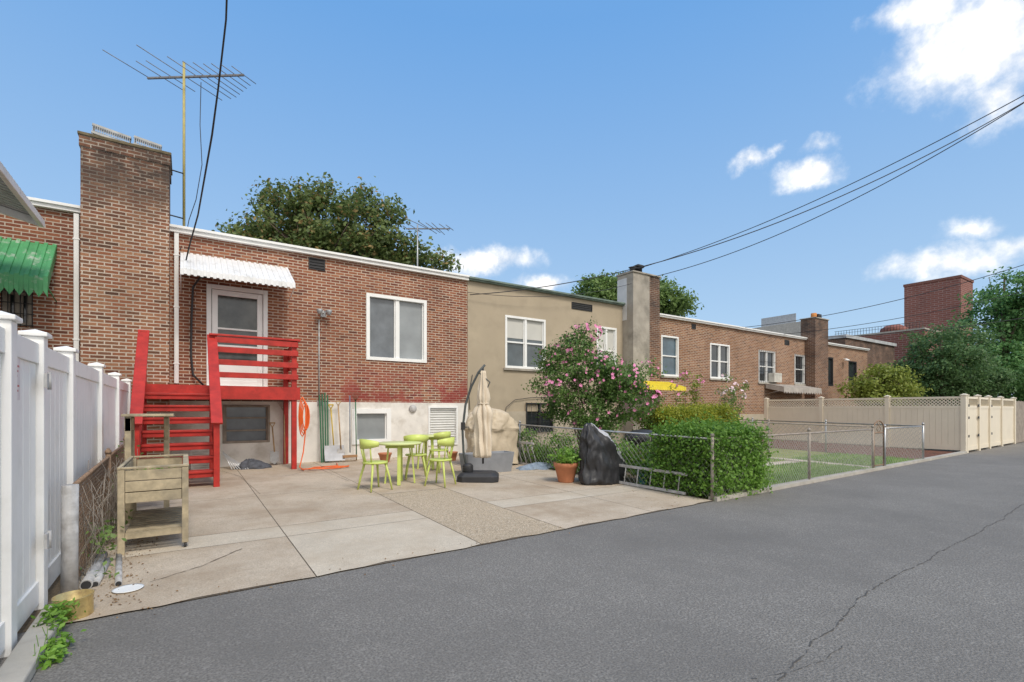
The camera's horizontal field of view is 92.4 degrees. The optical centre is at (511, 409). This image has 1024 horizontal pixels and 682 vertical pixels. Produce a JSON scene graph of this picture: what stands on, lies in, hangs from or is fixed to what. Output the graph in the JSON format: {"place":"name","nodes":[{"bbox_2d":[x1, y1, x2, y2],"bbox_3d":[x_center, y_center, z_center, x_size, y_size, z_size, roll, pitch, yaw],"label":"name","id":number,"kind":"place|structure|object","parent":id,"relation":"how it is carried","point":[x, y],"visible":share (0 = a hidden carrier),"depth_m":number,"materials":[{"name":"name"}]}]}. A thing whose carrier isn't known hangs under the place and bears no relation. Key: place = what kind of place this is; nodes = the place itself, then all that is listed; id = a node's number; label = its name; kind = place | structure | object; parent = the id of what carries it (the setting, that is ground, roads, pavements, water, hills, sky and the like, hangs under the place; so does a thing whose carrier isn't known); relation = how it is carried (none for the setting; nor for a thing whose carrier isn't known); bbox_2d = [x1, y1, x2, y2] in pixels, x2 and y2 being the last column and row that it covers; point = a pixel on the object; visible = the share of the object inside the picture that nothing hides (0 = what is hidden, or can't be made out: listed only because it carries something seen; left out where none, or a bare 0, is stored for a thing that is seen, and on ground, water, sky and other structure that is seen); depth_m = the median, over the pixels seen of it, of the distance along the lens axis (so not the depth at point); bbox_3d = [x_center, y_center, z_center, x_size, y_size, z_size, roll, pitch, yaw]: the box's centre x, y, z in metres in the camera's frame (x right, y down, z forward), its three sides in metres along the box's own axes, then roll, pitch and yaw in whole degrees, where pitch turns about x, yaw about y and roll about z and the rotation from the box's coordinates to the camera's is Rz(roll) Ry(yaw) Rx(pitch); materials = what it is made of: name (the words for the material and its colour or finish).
{"place":"outdoors","nodes":[
{"label":"outdoors","id":0,"kind":"place"},
{"bbox_2d":[0,196,79,361],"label":"row house","id":1,"kind":"structure","parent":0,"point":[40,278],"depth_m":9.16,"materials":[{"name":"brick"}]},
{"bbox_2d":[0,289,34,327],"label":"window","id":2,"kind":"structure","parent":1,"relation":"in","point":[21,305],"depth_m":9.00,"materials":[{"name":"grey wood"}]},
{"bbox_2d":[66,454,711,622],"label":"patio","id":3,"kind":"structure","parent":0,"point":[251,562],"depth_m":6.09,"materials":[{"name":"concrete"}]},
{"bbox_2d":[60,484,78,593],"bbox_3d":[-3.301,0.980,3.665,0.102,0.841,0.097,0,0,-34],"label":"fence post","id":4,"kind":"object","parent":3,"relation":"on","point":[69,535],"visible":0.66,"depth_m":3.63,"materials":[{"name":"plastic"}]},
{"bbox_2d":[51,589,94,621],"bbox_3d":[-2.958,1.323,3.313,0.218,0.150,0.218,0,0,-34],"label":"tin can","id":5,"kind":"object","parent":3,"relation":"on","point":[84,598],"visible":0.65,"depth_m":3.31,"materials":[{"name":"gold metal"}]},
{"bbox_2d":[79,551,107,588],"bbox_3d":[-3.531,1.345,4.158,0.082,0.077,0.950,0,0,-34],"label":"pipe","id":6,"kind":"object","parent":3,"relation":"on","point":[88,580],"visible":0.85,"depth_m":3.94,"materials":[{"name":"metal"}]},
{"bbox_2d":[72,437,124,579],"bbox_3d":[-4.554,0.873,5.545,0.063,0.957,4.384,0,0,-34],"label":"chain link fence","id":7,"kind":"object","parent":3,"relation":"on","point":[106,461],"visible":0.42,"depth_m":4.56,"materials":[{"name":"metal"}]},
{"bbox_2d":[92,557,110,586],"bbox_3d":[-3.443,1.359,4.126,0.050,0.050,0.738,0,0,-33],"label":"pipe","id":8,"kind":"object","parent":3,"relation":"on","point":[98,579],"visible":0.88,"depth_m":4.01,"materials":[{"name":"metal"}]},
{"bbox_2d":[115,553,121,585],"bbox_3d":[-3.384,1.361,4.226,0.046,0.046,0.991,0,0,-38],"label":"pipe","id":9,"kind":"object","parent":3,"relation":"on","point":[118,568],"visible":0.96,"depth_m":4.12,"materials":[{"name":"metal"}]},
{"bbox_2d":[111,584,143,593],"bbox_3d":[-2.945,1.372,3.766,0.200,0.008,0.200,0,0,-34],"label":"lid","id":10,"kind":"object","parent":3,"relation":"on","point":[128,588],"visible":1,"depth_m":3.76,"materials":[{"name":"white paint"}]},
{"bbox_2d":[121,414,173,523],"bbox_3d":[-4.474,0.700,6.056,0.500,1.299,0.560,0,0,-34],"label":"wooden stand","id":11,"kind":"object","parent":3,"relation":"on","point":[129,424],"visible":0.56,"depth_m":5.85,"materials":[{"name":"brown wood"}]},
{"bbox_2d":[117,454,188,554],"bbox_3d":[-3.826,0.951,5.298,0.560,0.822,1.400,0,0,-34],"label":"raised planter","id":12,"kind":"object","parent":3,"relation":"on","point":[142,479],"visible":0.98,"depth_m":4.80,"materials":[{"name":"brown wood"}]},
{"bbox_2d":[191,449,208,469],"bbox_3d":[-6.245,1.028,9.949,0.440,0.496,0.315,0,0,-34],"label":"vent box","id":13,"kind":"object","parent":3,"relation":"on","point":[198,466],"visible":0.22,"depth_m":9.79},
{"bbox_2d":[130,329,299,486],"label":"staircase","id":14,"kind":"structure","parent":3,"relation":"on","point":[214,392],"depth_m":9.15,"materials":[{"name":"red paint"}]},
{"bbox_2d":[223,452,248,469],"bbox_3d":[-5.884,1.072,10.363,0.574,0.376,0.238,0,0,13],"label":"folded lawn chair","id":15,"kind":"object","parent":3,"relation":"on","point":[232,460],"visible":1,"depth_m":10.38,"materials":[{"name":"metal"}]},
{"bbox_2d":[235,458,271,469],"bbox_3d":[-5.576,1.161,10.590,0.716,0.224,0.476,0,0,-34],"label":"dark cloth","id":16,"kind":"object","parent":3,"relation":"on","point":[251,463],"visible":0.96,"depth_m":10.47,"materials":[{"name":"fabric"}]},
{"bbox_2d":[269,422,278,463],"bbox_3d":[-5.405,0.761,11.148,0.183,0.948,0.178,0,0,-34],"label":"spade","id":17,"kind":"object","parent":3,"relation":"on","point":[274,456],"visible":1,"depth_m":11.10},
{"bbox_2d":[298,397,348,469],"bbox_3d":[-4.192,0.491,10.809,1.041,1.545,0.962,0,0,-34],"label":"garden hose","id":18,"kind":"object","parent":3,"relation":"on","point":[307,417],"visible":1,"depth_m":10.49,"materials":[{"name":"rubber"}]},
{"bbox_2d":[319,393,328,462],"bbox_3d":[-4.497,0.427,11.770,0.216,1.684,0.210,0,0,-34],"label":"post bundle","id":19,"kind":"object","parent":3,"relation":"on","point":[322,440],"visible":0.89,"depth_m":11.76,"materials":[{"name":"green metal"}]},
{"bbox_2d":[324,404,344,460],"bbox_3d":[-4.293,0.540,11.825,0.460,1.351,0.286,0,0,-34],"label":"snow shovel","id":20,"kind":"object","parent":3,"relation":"on","point":[330,453],"visible":1,"depth_m":11.77,"materials":[{"name":"metal"}]},
{"bbox_2d":[336,401,344,460],"bbox_3d":[-4.171,0.511,11.909,0.187,1.450,0.179,0,0,-34],"label":"shovel","id":21,"kind":"object","parent":3,"relation":"on","point":[341,450],"visible":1,"depth_m":11.88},
{"bbox_2d":[343,395,356,461],"bbox_3d":[-3.968,0.453,11.973,0.347,1.609,0.193,0,0,-34],"label":"broom","id":22,"kind":"object","parent":3,"relation":"on","point":[348,456],"visible":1,"depth_m":11.94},
{"bbox_2d":[357,439,392,491],"bbox_3d":[-2.286,0.901,8.137,0.476,0.855,0.464,0,0,41],"label":"patio chair","id":23,"kind":"object","parent":3,"relation":"on","point":[366,444],"visible":1,"depth_m":7.99,"materials":[{"name":"plastic"}]},
{"bbox_2d":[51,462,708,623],"bbox_3d":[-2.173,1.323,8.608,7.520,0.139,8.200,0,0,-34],"label":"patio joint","id":24,"kind":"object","parent":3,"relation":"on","point":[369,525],"visible":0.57,"depth_m":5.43,"materials":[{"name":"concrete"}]},
{"bbox_2d":[379,441,421,484],"bbox_3d":[-2.012,0.952,8.820,0.770,0.737,0.770,0,0,36],"label":"patio table","id":25,"kind":"object","parent":3,"relation":"on","point":[399,445],"visible":0.97,"depth_m":8.75,"materials":[{"name":"plastic"}]},
{"bbox_2d":[403,434,428,479],"bbox_3d":[-1.836,0.888,9.394,0.476,0.855,0.464,0,0,-14],"label":"patio chair","id":26,"kind":"object","parent":3,"relation":"on","point":[423,439],"visible":0.84,"depth_m":9.23,"materials":[{"name":"plastic"}]},
{"bbox_2d":[417,434,440,469],"bbox_3d":[-1.832,0.926,10.839,0.770,0.737,0.770,0,0,16],"label":"patio chair","id":27,"kind":"object","parent":3,"relation":"on","point":[431,438],"visible":0.41,"depth_m":10.70,"materials":[{"name":"plastic"}]},
{"bbox_2d":[426,431,451,472],"bbox_3d":[-1.530,0.878,10.376,0.464,0.855,0.476,0,0,36],"label":"patio chair","id":28,"kind":"object","parent":3,"relation":"on","point":[443,435],"visible":0.81,"depth_m":10.20,"materials":[{"name":"plastic"}]},
{"bbox_2d":[424,437,455,487],"bbox_3d":[-1.243,0.905,8.643,0.464,0.855,0.476,0,0,21],"label":"patio chair","id":29,"kind":"object","parent":3,"relation":"on","point":[448,442],"visible":1,"depth_m":8.52,"materials":[{"name":"plastic"}]},
{"bbox_2d":[457,364,498,482],"bbox_3d":[-0.630,0.233,9.242,0.760,2.188,0.600,0,0,0],"label":"patio umbrella","id":30,"kind":"object","parent":3,"relation":"on","point":[482,413],"visible":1,"depth_m":9.15,"materials":[{"name":"beige fabric"}]},
{"bbox_2d":[459,451,513,471],"bbox_3d":[-0.527,1.107,10.326,1.129,0.420,0.399,0,0,-34],"label":"planter box","id":31,"kind":"object","parent":3,"relation":"on","point":[499,461],"visible":0.79,"depth_m":10.22,"materials":[{"name":"concrete"}]},
{"bbox_2d":[464,408,518,463],"bbox_3d":[-0.481,0.618,11.579,1.350,1.314,0.768,0,0,-34],"label":"covered grill","id":32,"kind":"object","parent":3,"relation":"on","point":[504,430],"visible":0.56,"depth_m":11.38,"materials":[{"name":"fabric"}]},
{"bbox_2d":[94,456,894,617],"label":"fallen leaves","id":33,"kind":"object","parent":3,"relation":"on","point":[218,586],"visible":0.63,"depth_m":4.12,"materials":[{"name":"brown plant"}]},
{"bbox_2d":[517,441,535,464],"bbox_3d":[0.284,1.030,11.630,0.025,0.545,1.250,0,0,-34],"label":"ladder","id":34,"kind":"object","parent":3,"relation":"on","point":[526,443],"visible":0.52,"depth_m":11.57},
{"bbox_2d":[516,462,553,469],"bbox_3d":[0.622,1.256,11.027,1.194,0.154,0.583,0,0,-34],"label":"blue cloth","id":35,"kind":"object","parent":3,"relation":"on","point":[539,466],"visible":0.94,"depth_m":10.85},
{"bbox_2d":[549,446,580,482],"bbox_3d":[1.005,1.001,9.134,0.629,0.688,0.604,0,0,7],"label":"flower pot","id":36,"kind":"object","parent":3,"relation":"on","point":[565,466],"visible":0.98,"depth_m":9.01,"materials":[{"name":"ceramic"}]},
{"bbox_2d":[578,423,625,485],"bbox_3d":[1.667,0.801,9.143,1.082,1.124,0.658,0,0,-34],"label":"tarp cover","id":37,"kind":"object","parent":3,"relation":"on","point":[600,457],"visible":0.97,"depth_m":8.87,"materials":[{"name":"black plastic"}]},
{"bbox_2d":[619,464,687,494],"bbox_3d":[2.299,1.180,8.557,0.075,0.365,1.703,0,0,-36],"label":"ladder","id":38,"kind":"object","parent":3,"relation":"on","point":[649,486],"visible":0.78,"depth_m":8.42,"materials":[{"name":"metal"}]},
{"bbox_2d":[0,442,1023,681],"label":"road","id":39,"kind":"structure","parent":0,"point":[764,587],"depth_m":3.48,"materials":[{"name":"asphalt"}]},
{"bbox_2d":[0,605,63,681],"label":"kerb","id":40,"kind":"structure","parent":39,"relation":"on","point":[19,664],"depth_m":2.67,"materials":[{"name":"concrete"}]},
{"bbox_2d":[30,597,86,669],"bbox_3d":[-2.747,1.330,2.972,0.262,0.226,0.857,0,0,-42],"label":"weed clump","id":41,"kind":"object","parent":39,"relation":"on","point":[56,651],"visible":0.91,"depth_m":2.90,"materials":[{"name":"green plant"}]},
{"bbox_2d":[708,451,966,500],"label":"kerb","id":42,"kind":"structure","parent":39,"relation":"on","point":[808,481],"depth_m":9.82,"materials":[{"name":"concrete"}]},
{"bbox_2d":[777,508,1015,679],"bbox_3d":[11.894,1.396,10.213,28.816,0.001,0.713,0,0,-37],"label":"road crack","id":43,"kind":"object","parent":39,"relation":"on","point":[791,666],"visible":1,"depth_m":3.45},
{"bbox_2d":[0,0,1023,394],"label":"sky","id":44,"kind":"structure","parent":0,"point":[557,141],"materials":[{"name":"blue"}]},
{"bbox_2d":[17,437,1021,633],"bbox_3d":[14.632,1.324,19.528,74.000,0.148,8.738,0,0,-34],"label":"soil","id":45,"kind":"structure","parent":0,"point":[53,589],"depth_m":4.49,"materials":[{"name":"soil"}]},
{"bbox_2d":[0,161,44,227],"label":"canopy","id":46,"kind":"object","parent":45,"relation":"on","point":[15,202],"visible":1,"depth_m":7.69,"materials":[{"name":"metal"}]},
{"bbox_2d":[0,311,131,657],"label":"vinyl fence","id":47,"kind":"object","parent":45,"relation":"on","point":[61,421],"visible":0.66,"depth_m":3.41,"materials":[{"name":"plastic"}]},
{"bbox_2d":[17,357,19,399],"bbox_3d":[-3.005,-0.230,2.974,0.006,0.340,0.160,0,0,-34],"label":"sign","id":48,"kind":"object","parent":47,"relation":"attached to","point":[18,378],"visible":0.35,"depth_m":3.01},
{"bbox_2d":[78,441,147,580],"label":"dry vines","id":49,"kind":"object","parent":45,"relation":"on","point":[109,528],"visible":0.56,"depth_m":4.33,"materials":[{"name":"plant"}]},
{"bbox_2d":[77,123,469,468],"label":"row house","id":50,"kind":"structure","parent":45,"relation":"on","point":[388,339],"depth_m":11.13,"materials":[{"name":"red brick"}]},
{"bbox_2d":[103,44,255,225],"bbox_3d":[-6.950,-5.683,10.375,2.667,3.496,1.505,0,0,-34],"label":"tv antenna","id":51,"kind":"object","parent":50,"relation":"attached to","point":[197,76],"visible":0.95,"depth_m":10.48,"materials":[{"name":"metal"}]},
{"bbox_2d":[180,86,201,249],"bbox_3d":[-6.771,-5.178,10.450,0.551,3.653,0.313,0,0,0],"label":"antenna lead","id":52,"kind":"object","parent":51,"relation":"hanging from","point":[201,158],"visible":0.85,"depth_m":10.39,"materials":[{"name":"black plastic"}]},
{"bbox_2d":[185,0,227,259],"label":"service cable","id":53,"kind":"object","parent":50,"relation":"attached to","point":[220,68],"visible":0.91,"depth_m":7.64,"materials":[{"name":"black plastic"}]},
{"bbox_2d":[212,289,262,386],"bbox_3d":[-6.128,-1.577,10.973,0.990,2.096,0.060,0,0,-34],"label":"door","id":54,"kind":"structure","parent":50,"relation":"in","point":[233,313],"depth_m":10.98,"materials":[{"name":"white paint"}]},
{"bbox_2d":[222,405,269,443],"bbox_3d":[-5.967,0.317,11.041,0.937,0.850,0.105,0,0,-34],"label":"window","id":55,"kind":"structure","parent":50,"relation":"in","point":[241,423],"depth_m":11.05,"materials":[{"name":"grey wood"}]},
{"bbox_2d":[351,409,390,444],"bbox_3d":[-3.610,0.426,12.600,1.017,0.897,0.120,0,0,-34],"label":"window","id":56,"kind":"structure","parent":50,"relation":"in","point":[372,424],"depth_m":12.63,"materials":[{"name":"white paint"}]},
{"bbox_2d":[366,293,426,362],"bbox_3d":[-3.052,-2.132,13.020,1.659,1.706,0.120,0,0,-34],"label":"window","id":57,"kind":"structure","parent":50,"relation":"in","point":[396,327],"depth_m":12.99,"materials":[{"name":"white paint"}]},
{"bbox_2d":[403,219,453,265],"bbox_3d":[-2.896,-5.118,16.976,1.691,2.676,1.152,0,0,-34],"label":"tv antenna","id":58,"kind":"object","parent":50,"relation":"attached to","point":[417,228],"visible":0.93,"depth_m":16.98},
{"bbox_2d":[211,172,463,272],"bbox_3d":[-8.961,-5.326,24.728,13.408,13.468,6.637,0,0,6],"label":"tree","id":59,"kind":"object","parent":45,"relation":"on","point":[300,226],"visible":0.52,"depth_m":23.51,"materials":[{"name":"green plant"}]},
{"bbox_2d":[467,264,660,448],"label":"row house","id":60,"kind":"structure","parent":45,"relation":"on","point":[507,333],"depth_m":15.60,"materials":[{"name":"beige paint"}]},
{"bbox_2d":[503,315,545,371],"bbox_3d":[0.422,-2.039,15.314,1.664,1.674,0.150,0,0,-34],"label":"window","id":61,"kind":"structure","parent":60,"relation":"in","point":[522,334],"depth_m":15.29,"materials":[{"name":"white paint"}]},
{"bbox_2d":[526,402,554,432],"bbox_3d":[0.870,0.249,15.565,1.127,0.972,0.148,0,0,-34],"label":"window","id":62,"kind":"structure","parent":60,"relation":"in","point":[531,419],"depth_m":15.55,"materials":[{"name":"glass"}]},
{"bbox_2d":[596,326,618,376],"bbox_3d":[3.312,-2.036,17.237,1.087,1.726,0.150,0,0,-34],"label":"window","id":63,"kind":"structure","parent":60,"relation":"in","point":[609,340],"depth_m":17.33,"materials":[{"name":"white paint"}]},
{"bbox_2d":[470,102,1023,294],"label":"overhead wire","id":64,"kind":"object","parent":60,"relation":"attached to","point":[766,226],"visible":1,"depth_m":12.49,"materials":[{"name":"black plastic"}]},
{"bbox_2d":[620,95,1023,273],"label":"overhead wire","id":65,"kind":"object","parent":60,"relation":"attached to","point":[851,183],"visible":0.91,"depth_m":13.52,"materials":[{"name":"black plastic"}]},
{"bbox_2d":[651,103,1023,277],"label":"overhead wire","id":66,"kind":"object","parent":60,"relation":"attached to","point":[856,197],"visible":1,"depth_m":13.54,"materials":[{"name":"black plastic"}]},
{"bbox_2d":[517,426,658,485],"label":"vine plants","id":67,"kind":"object","parent":45,"relation":"on","point":[537,450],"visible":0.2,"depth_m":11.01,"materials":[{"name":"green plant"}]},
{"bbox_2d":[521,316,667,446],"bbox_3d":[2.010,-0.414,12.118,3.645,3.501,2.087,0,0,-7],"label":"flowering shrub","id":68,"kind":"object","parent":45,"relation":"on","point":[603,368],"visible":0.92,"depth_m":11.82,"materials":[{"name":"green plant"}]},
{"bbox_2d":[518,421,709,496],"bbox_3d":[0.944,0.789,10.767,0.063,1.140,7.722,0,0,-34],"label":"chain link fence","id":69,"kind":"object","parent":45,"relation":"on","point":[552,427],"visible":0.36,"depth_m":9.23,"materials":[{"name":"grey metal"}]},
{"bbox_2d":[571,269,703,317],"bbox_3d":[8.267,-4.024,33.006,9.391,10.865,5.807,0,0,-1],"label":"tree","id":70,"kind":"object","parent":45,"relation":"on","point":[678,304],"visible":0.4,"depth_m":31.55,"materials":[{"name":"green plant"}]},
{"bbox_2d":[628,461,652,484],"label":"plant","id":71,"kind":"object","parent":45,"relation":"on","point":[642,472],"visible":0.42,"depth_m":8.94,"materials":[{"name":"green plant"}]},
{"bbox_2d":[631,401,719,458],"bbox_3d":[4.453,0.671,13.361,2.470,1.829,1.764,0,0,-34],"label":"hedge","id":72,"kind":"object","parent":45,"relation":"on","point":[688,412],"visible":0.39,"depth_m":12.90,"materials":[{"name":"green plant"}]},
{"bbox_2d":[669,369,704,407],"bbox_3d":[5.510,0.002,15.549,1.133,2.629,0.679,0,0,14],"label":"flowering plant","id":73,"kind":"object","parent":45,"relation":"on","point":[696,386],"visible":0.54,"depth_m":15.52,"materials":[{"name":"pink plant"}]},
{"bbox_2d":[640,409,778,499],"bbox_3d":[3.398,0.827,8.448,2.211,1.693,1.910,0,0,-34],"label":"hedge","id":74,"kind":"object","parent":45,"relation":"on","point":[721,431],"visible":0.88,"depth_m":7.98,"materials":[{"name":"green plant"}]},
{"bbox_2d":[687,400,746,427],"bbox_3d":[5.779,0.641,14.167,1.574,1.912,1.612,0,0,-34],"label":"hedge","id":75,"kind":"object","parent":45,"relation":"on","point":[721,411],"visible":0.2,"depth_m":13.82,"materials":[{"name":"green plant"}]},
{"bbox_2d":[737,313,828,431],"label":"row house","id":76,"kind":"structure","parent":45,"relation":"on","point":[773,365],"depth_m":23.45,"materials":[{"name":"brown brick"}]},
{"bbox_2d":[758,349,776,383],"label":"window","id":77,"kind":"structure","parent":76,"relation":"in","point":[766,359],"depth_m":22.92,"materials":[{"name":"white paint"}]},
{"bbox_2d":[794,354,805,385],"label":"window","id":78,"kind":"structure","parent":76,"relation":"in","point":[799,360],"depth_m":24.69,"materials":[{"name":"white paint"}]},
{"bbox_2d":[749,265,1022,326],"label":"overhead wire","id":79,"kind":"object","parent":76,"relation":"attached to","point":[892,301],"visible":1,"depth_m":18.58,"materials":[{"name":"black plastic"}]},
{"bbox_2d":[788,291,1023,333],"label":"overhead wire","id":80,"kind":"object","parent":76,"relation":"attached to","point":[912,315],"visible":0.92,"depth_m":20.63,"materials":[{"name":"black plastic"}]},
{"bbox_2d":[710,425,873,500],"bbox_3d":[5.702,0.875,9.439,6.518,1.050,0.065,0,0,-36],"label":"chain link fence","id":81,"kind":"object","parent":45,"relation":"on","point":[809,445],"visible":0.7,"depth_m":9.43,"materials":[{"name":"grey metal"}]},
{"bbox_2d":[874,420,884,467],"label":"garden gate","id":82,"kind":"structure","parent":81,"relation":"attached to","point":[879,421],"depth_m":11.56,"materials":[{"name":"metal"}]},
{"bbox_2d":[733,419,866,465],"bbox_3d":[6.427,0.786,14.350,0.063,1.142,6.830,0,0,-34],"label":"chain link fence","id":83,"kind":"object","parent":45,"relation":"on","point":[798,424],"visible":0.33,"depth_m":12.67,"materials":[{"name":"grey metal"}]},
{"bbox_2d":[739,417,924,465],"bbox_3d":[9.472,0.833,15.688,2.658,1.132,7.553,0,0,-11],"label":"chain link fence","id":84,"kind":"object","parent":45,"relation":"on","point":[893,428],"visible":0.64,"depth_m":13.42,"materials":[{"name":"grey metal"}]},
{"bbox_2d":[762,440,953,458],"bbox_3d":[10.915,1.317,17.714,4.000,0.125,7.200,0,0,-34],"label":"mulch bed","id":85,"kind":"object","parent":45,"relation":"on","point":[928,453],"visible":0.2,"depth_m":16.36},
{"bbox_2d":[763,393,967,450],"bbox_3d":[12.816,0.435,18.574,0.170,1.929,6.644,0,0,-34],"label":"vinyl fence","id":86,"kind":"object","parent":45,"relation":"on","point":[945,427],"visible":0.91,"depth_m":17.71,"materials":[{"name":"plastic"}]},
{"bbox_2d":[835,360,933,405],"bbox_3d":[18.152,-0.480,24.185,4.178,3.776,2.660,0,0,-2],"label":"tree","id":87,"kind":"object","parent":45,"relation":"on","point":[879,386],"visible":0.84,"depth_m":23.74,"materials":[{"name":"green plant"}]},
{"bbox_2d":[887,316,1021,405],"bbox_3d":[24.733,-1.774,27.813,6.195,6.371,5.528,0,0,-34],"label":"tree","id":88,"kind":"object","parent":45,"relation":"on","point":[970,379],"visible":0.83,"depth_m":26.66,"materials":[{"name":"green plant"}]},
{"bbox_2d":[936,266,1023,401],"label":"tree","id":89,"kind":"object","parent":45,"relation":"on","point":[1009,307],"visible":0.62,"depth_m":30.47,"materials":[{"name":"green plant"}]},
{"bbox_2d":[967,394,1016,452],"bbox_3d":[17.665,0.435,18.057,7.360,1.930,0.187,0,0,-36],"label":"vinyl fence","id":90,"kind":"object","parent":45,"relation":"on","point":[991,422],"visible":0.98,"depth_m":17.63,"materials":[{"name":"beige plastic"}]},
{"bbox_2d":[1016,401,1023,442],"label":"wooden fence","id":91,"kind":"object","parent":45,"relation":"on","point":[1019,421],"visible":0.9,"depth_m":20.76,"materials":[{"name":"grey wood"}]},
{"bbox_2d":[634,313,739,415],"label":"row house","id":92,"kind":"structure","parent":0,"point":[707,350],"depth_m":19.98,"materials":[{"name":"brown brick"}]},
{"bbox_2d":[660,335,680,377],"bbox_3d":[6.134,-2.052,19.115,1.160,1.639,0.150,0,0,-34],"label":"window","id":93,"kind":"structure","parent":92,"relation":"in","point":[669,344],"depth_m":19.20,"materials":[{"name":"white paint"}]},
{"bbox_2d":[709,343,730,380],"bbox_3d":[8.845,-2.022,20.919,1.508,1.552,0.150,0,0,-34],"label":"window","id":94,"kind":"structure","parent":92,"relation":"in","point":[719,353],"depth_m":20.93,"materials":[{"name":"white paint"}]},
{"bbox_2d":[629,452,913,487],"bbox_3d":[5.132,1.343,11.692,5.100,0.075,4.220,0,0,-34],"label":"lawn","id":95,"kind":"structure","parent":0,"point":[779,468],"depth_m":11.75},
{"bbox_2d":[624,429,656,464],"bbox_3d":[2.870,0.893,10.800,0.800,0.926,0.800,0,0,-34],"label":"kettle grill","id":96,"kind":"object","parent":95,"relation":"on","point":[643,439],"visible":0.45,"depth_m":10.53,"materials":[{"name":"black metal"}]},
{"bbox_2d":[636,386,664,458],"bbox_3d":[3.637,0.325,12.860,0.936,2.017,0.663,0,0,-10],"label":"flowering plant","id":97,"kind":"object","parent":95,"relation":"on","point":[657,401],"visible":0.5,"depth_m":12.81,"materials":[{"name":"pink plant"}]},
{"bbox_2d":[752,313,800,335],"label":"apartment building","id":98,"kind":"structure","parent":0,"point":[792,326],"depth_m":69.90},
{"bbox_2d":[756,448,900,464],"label":"lawn","id":99,"kind":"structure","parent":0,"point":[791,452],"depth_m":14.76,"materials":[{"name":"plant"}]},
{"bbox_2d":[714,372,749,422],"bbox_3d":[7.555,0.006,16.936,0.966,2.623,1.611,0,0,37],"label":"flowering plant","id":100,"kind":"object","parent":99,"relation":"on","point":[732,391],"visible":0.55,"depth_m":16.93,"materials":[{"name":"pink plant"}]},
{"bbox_2d":[828,342,869,405],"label":"row house","id":101,"kind":"structure","parent":0,"point":[845,362],"depth_m":27.20,"materials":[{"name":"brown brick"}]},
{"bbox_2d":[828,357,832,385],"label":"window","id":102,"kind":"structure","parent":101,"relation":"in","point":[830,359],"depth_m":26.53,"materials":[{"name":"glass"}]},
{"bbox_2d":[848,361,856,381],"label":"window","id":103,"kind":"structure","parent":101,"relation":"in","point":[852,365],"depth_m":27.97,"materials":[{"name":"glass"}]},
{"bbox_2d":[828,334,896,380],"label":"flat roof building","id":104,"kind":"structure","parent":0,"point":[880,352],"depth_m":32.88,"materials":[{"name":"brick"}]},
{"bbox_2d":[836,321,940,405],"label":"brick building","id":105,"kind":"structure","parent":0,"point":[887,330],"depth_m":37.31,"materials":[{"name":"brick"}]},
{"bbox_2d":[903,275,973,404],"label":"brick building","id":106,"kind":"structure","parent":0,"point":[941,299],"depth_m":39.31,"materials":[{"name":"brick"}]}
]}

